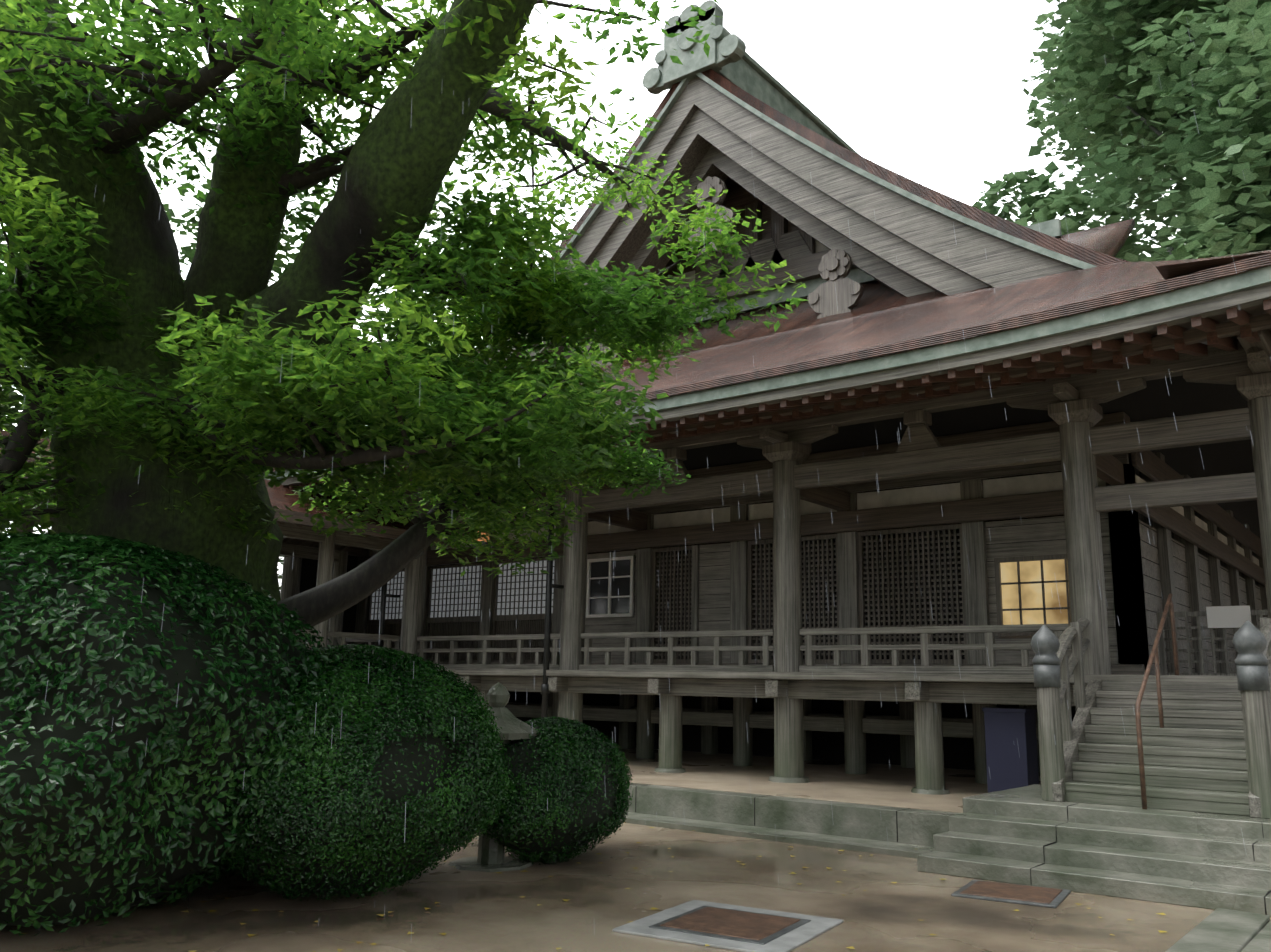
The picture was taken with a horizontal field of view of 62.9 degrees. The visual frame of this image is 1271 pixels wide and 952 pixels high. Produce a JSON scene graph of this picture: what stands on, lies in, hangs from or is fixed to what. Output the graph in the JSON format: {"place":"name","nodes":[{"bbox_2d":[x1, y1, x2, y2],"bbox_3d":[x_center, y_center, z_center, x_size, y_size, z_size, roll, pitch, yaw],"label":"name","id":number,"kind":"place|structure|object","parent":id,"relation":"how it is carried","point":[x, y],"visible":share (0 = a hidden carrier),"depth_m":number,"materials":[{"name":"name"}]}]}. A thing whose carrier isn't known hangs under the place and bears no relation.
{"place":"outdoors","nodes":[
{"label":"outdoors","id":0,"kind":"place"},
{"bbox_2d":[0,0,1185,590],"label":"sky","id":1,"kind":"structure","parent":0,"point":[931,93],"materials":[{"name":"white"}]},
{"bbox_2d":[0,823,1270,951],"bbox_3d":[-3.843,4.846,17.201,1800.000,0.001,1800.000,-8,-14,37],"label":"ground","id":2,"kind":"structure","parent":0,"point":[475,911],"depth_m":6.69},
{"bbox_2d":[0,531,353,936],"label":"shrub","id":3,"kind":"object","parent":2,"relation":"on","point":[84,545],"depth_m":5.71,"materials":[{"name":"green plant"}]},
{"bbox_2d":[219,644,515,901],"bbox_3d":[-1.966,2.038,7.302,2.118,1.690,2.596,-8,-14,37],"label":"shrub","id":4,"kind":"object","parent":2,"relation":"on","point":[483,726],"depth_m":6.60,"materials":[{"name":"green plant"}]},
{"bbox_2d":[0,0,809,873],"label":"camphor tree","id":5,"kind":"object","parent":2,"relation":"on","point":[564,420],"depth_m":7.11,"materials":[{"name":"green plant"}]},
{"bbox_2d":[448,682,538,871],"bbox_3d":[-1.141,2.512,8.391,0.680,1.660,0.760,-8,-14,37],"label":"stone lantern","id":6,"kind":"object","parent":2,"relation":"on","point":[490,857],"visible":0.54,"depth_m":8.25,"materials":[{"name":"grey stone"}]},
{"bbox_2d":[480,716,632,864],"bbox_3d":[-0.720,2.597,8.629,1.348,1.169,1.733,-8,-14,37],"label":"shrub","id":7,"kind":"object","parent":2,"relation":"on","point":[587,732],"depth_m":8.19,"materials":[{"name":"green plant"}]},
{"bbox_2d":[21,822,1166,951],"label":"fallen leaves","id":8,"kind":"object","parent":2,"relation":"on","point":[358,942],"visible":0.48,"depth_m":6.65,"materials":[{"name":"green plant"}]},
{"bbox_2d":[615,747,1040,858],"bbox_3d":[2.756,5.675,21.395,25.146,0.304,20.260,-8,-14,37],"label":"platform stone","id":9,"kind":"object","parent":2,"relation":"on","point":[873,807],"visible":0.17,"depth_m":11.11,"materials":[{"name":"grey stone"}]},
{"bbox_2d":[0,430,461,651],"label":"corridor wood","id":10,"kind":"object","parent":9,"relation":"on","point":[302,539],"visible":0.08,"depth_m":16.44,"materials":[{"name":"brown wood"}]},
{"bbox_2d":[314,487,563,716],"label":"down pipes","id":11,"kind":"object","parent":9,"relation":"on","point":[545,692],"visible":0.31,"depth_m":15.25,"materials":[{"name":"black metal"}]},
{"bbox_2d":[466,690,1075,769],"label":"underfloor foundation wall","id":12,"kind":"structure","parent":9,"relation":"on","point":[885,749],"depth_m":16.98,"materials":[{"name":"black"}]},
{"bbox_2d":[280,396,1270,794],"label":"wooden pillars","id":13,"kind":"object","parent":9,"relation":"on","point":[922,750],"visible":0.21,"depth_m":13.71,"materials":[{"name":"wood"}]},
{"bbox_2d":[344,329,1270,556],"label":"roof brackets","id":14,"kind":"object","parent":13,"relation":"on","point":[921,451],"visible":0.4,"depth_m":11.88,"materials":[{"name":"brown wood"}]},
{"bbox_2d":[263,252,1270,485],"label":"eave fascia","id":15,"kind":"structure","parent":14,"relation":"on","point":[1181,294],"depth_m":9.85,"materials":[{"name":"green metal"}]},
{"bbox_2d":[289,299,1270,490],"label":"rafters","id":16,"kind":"object","parent":15,"relation":"attached to","point":[1142,348],"visible":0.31,"depth_m":10.64,"materials":[{"name":"brown wood"}]},
{"bbox_2d":[415,497,488,558],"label":"hanging lanterns","id":17,"kind":"object","parent":16,"relation":"hanging from","point":[422,553],"visible":0.1,"depth_m":15.12,"materials":[{"name":"metal"}]},
{"bbox_2d":[569,218,1270,399],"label":"roof","id":18,"kind":"structure","parent":15,"relation":"on","point":[880,314],"depth_m":14.12,"materials":[{"name":"brown metal"}]},
{"bbox_3d":[5.634,-2.264,23.262,20.780,7.581,14.967,-8,-14,37],"label":"roof","id":19,"kind":"object","parent":15,"relation":"on","visible":0},
{"bbox_2d":[642,0,858,154],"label":"ridge ornament","id":20,"kind":"object","parent":19,"relation":"on","point":[729,58],"visible":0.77,"depth_m":18.34,"materials":[{"name":"green metal"}]},
{"bbox_2d":[463,69,1167,419],"bbox_3d":[1.549,-3.462,18.164,13.740,7.521,2.120,-8,-14,37],"label":"roof gable","id":21,"kind":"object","parent":19,"relation":"on","point":[908,238],"visible":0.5,"depth_m":16.95,"materials":[{"name":"grey wood"}]},
{"bbox_2d":[582,176,863,366],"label":"gable ornaments","id":22,"kind":"object","parent":21,"relation":"attached to","point":[834,267],"visible":0.54,"depth_m":16.27,"materials":[{"name":"grey wood"}]},
{"bbox_2d":[358,412,1264,674],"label":"wooden beams","id":23,"kind":"structure","parent":13,"relation":"attached to","point":[1152,466],"depth_m":14.86,"materials":[{"name":"wood"}]},
{"bbox_2d":[438,669,1237,740],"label":"wood floor","id":24,"kind":"structure","parent":13,"relation":"on","point":[1012,689],"depth_m":13.42,"materials":[{"name":"grey wood"}]},
{"bbox_2d":[298,624,1073,673],"bbox_3d":[4.574,2.777,15.686,21.724,0.536,9.492,2,-11,-3],"label":"wooden railing","id":25,"kind":"object","parent":24,"relation":"on","point":[990,647],"visible":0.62,"depth_m":13.42,"materials":[{"name":"grey wood"}]},
{"bbox_2d":[297,348,1261,674],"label":"wall panels","id":26,"kind":"object","parent":24,"relation":"on","point":[1047,534],"visible":0.17,"depth_m":14.60,"materials":[{"name":"wood"}]},
{"bbox_2d":[365,524,1267,675],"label":"lattice windows","id":27,"kind":"structure","parent":26,"relation":"attached to","point":[1224,618],"depth_m":14.95,"materials":[{"name":"brown"}]},
{"bbox_2d":[982,707,1038,792],"bbox_3d":[4.114,3.029,11.368,0.470,0.965,0.390,-8,-14,37],"label":"door","id":28,"kind":"structure","parent":9,"relation":"on","point":[1011,762],"depth_m":11.24,"materials":[{"name":"blue"}]},
{"bbox_2d":[612,880,1070,951],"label":"drain covers","id":29,"kind":"object","parent":2,"relation":"on","point":[728,926],"visible":0.98,"depth_m":6.30,"materials":[{"name":"metal"}]},
{"bbox_2d":[917,784,1270,951],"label":"stone steps","id":30,"kind":"structure","parent":2,"relation":"on","point":[1027,835],"depth_m":7.93,"materials":[{"name":"grey stone"}]},
{"bbox_2d":[1036,617,1270,818],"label":"wooden stairs","id":31,"kind":"structure","parent":30,"relation":"on","point":[1207,748],"depth_m":9.20,"materials":[{"name":"grey wood"}]},
{"bbox_2d":[1031,621,1269,690],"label":"post finials","id":32,"kind":"object","parent":31,"relation":"on","point":[1249,641],"visible":0.96,"depth_m":8.43,"materials":[{"name":"metal"}]},
{"bbox_2d":[1135,594,1178,808],"bbox_3d":[4.764,1.965,9.465,0.040,1.922,1.730,-8,-14,37],"label":"iron handrail","id":33,"kind":"object","parent":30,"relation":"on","point":[1169,605],"visible":0.88,"depth_m":9.43,"materials":[{"name":"brown metal"}]},
{"bbox_2d":[1166,247,1173,254],"bbox_3d":[20.014,-0.695,35.133,5.161,18.970,8.727,1,-11,1],"label":"tree","id":34,"kind":"object","parent":2,"relation":"on","point":[1171,249],"visible":0.04,"depth_m":36.20,"materials":[{"name":"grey plant"}]},
{"bbox_2d":[972,88,1270,261],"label":"tree leaves","id":35,"kind":"object","parent":34,"relation":"on","point":[1071,196],"visible":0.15,"depth_m":34.69,"materials":[{"name":"green plant"}]},
{"bbox_2d":[1114,8,1264,163],"bbox_3d":[24.795,-6.198,34.254,14.866,29.590,10.064,-8,-14,37],"label":"tree","id":36,"kind":"object","parent":2,"relation":"on","point":[1154,129],"visible":0.1,"depth_m":38.58,"materials":[{"name":"grey plant"}]},
{"bbox_2d":[1021,0,1270,223],"bbox_3d":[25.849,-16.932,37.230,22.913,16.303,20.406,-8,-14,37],"label":"tree leaves","id":37,"kind":"object","parent":36,"relation":"attached to","point":[1100,27],"visible":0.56,"depth_m":38.68,"materials":[{"name":"green plant"}]},
{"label":"tree wood","id":38,"kind":"object","parent":2,"relation":"on","visible":0},
{"bbox_2d":[1117,206,1179,259],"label":"tree","id":39,"kind":"object","parent":38,"relation":"on","point":[1159,239],"depth_m":46.46,"materials":[{"name":"green plant"}]},
{"bbox_3d":[27.633,-6.319,27.722,10.182,27.345,14.156,-8,-14,37],"label":"tree wood","id":40,"kind":"object","parent":2,"relation":"on","visible":0},
{"bbox_2d":[1238,0,1270,23],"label":"tree leaves","id":41,"kind":"object","parent":40,"relation":"attached to","point":[1241,13],"depth_m":34.79,"materials":[{"name":"green plant"}]},
{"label":"tree wood","id":42,"kind":"object","parent":2,"relation":"on","visible":0},
{"bbox_2d":[1127,0,1270,258],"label":"tree leaves","id":43,"kind":"object","parent":42,"relation":"attached to","point":[1247,76],"visible":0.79,"depth_m":29.55,"materials":[{"name":"green plant"}]},
{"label":"tree wood","id":44,"kind":"object","parent":2,"relation":"on","visible":0},
{"bbox_2d":[0,223,52,538],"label":"tree leaves","id":45,"kind":"object","parent":44,"relation":"on","point":[12,406],"visible":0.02,"depth_m":16.16,"materials":[{"name":"green plant"}]},
{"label":"tree wood","id":46,"kind":"object","parent":2,"relation":"on","visible":0},
{"bbox_2d":[0,161,411,591],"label":"tree leaves","id":47,"kind":"object","parent":46,"relation":"on","point":[188,252],"visible":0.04,"depth_m":24.93,"materials":[{"name":"green plant"}]},
{"bbox_3d":[-3.517,0.859,34.048,10.645,14.546,9.180,-8,-14,37],"label":"tree wood","id":48,"kind":"object","parent":2,"relation":"on","visible":0},
{"bbox_2d":[359,185,589,359],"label":"tree leaves","id":49,"kind":"object","parent":48,"relation":"on","point":[446,209],"depth_m":33.84,"materials":[{"name":"green plant"}]},
{"bbox_2d":[23,31,1253,933],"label":"rain streaks","id":50,"kind":"object","parent":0,"point":[755,661],"visible":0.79,"depth_m":4.82,"materials":[{"name":"white"}]}
]}

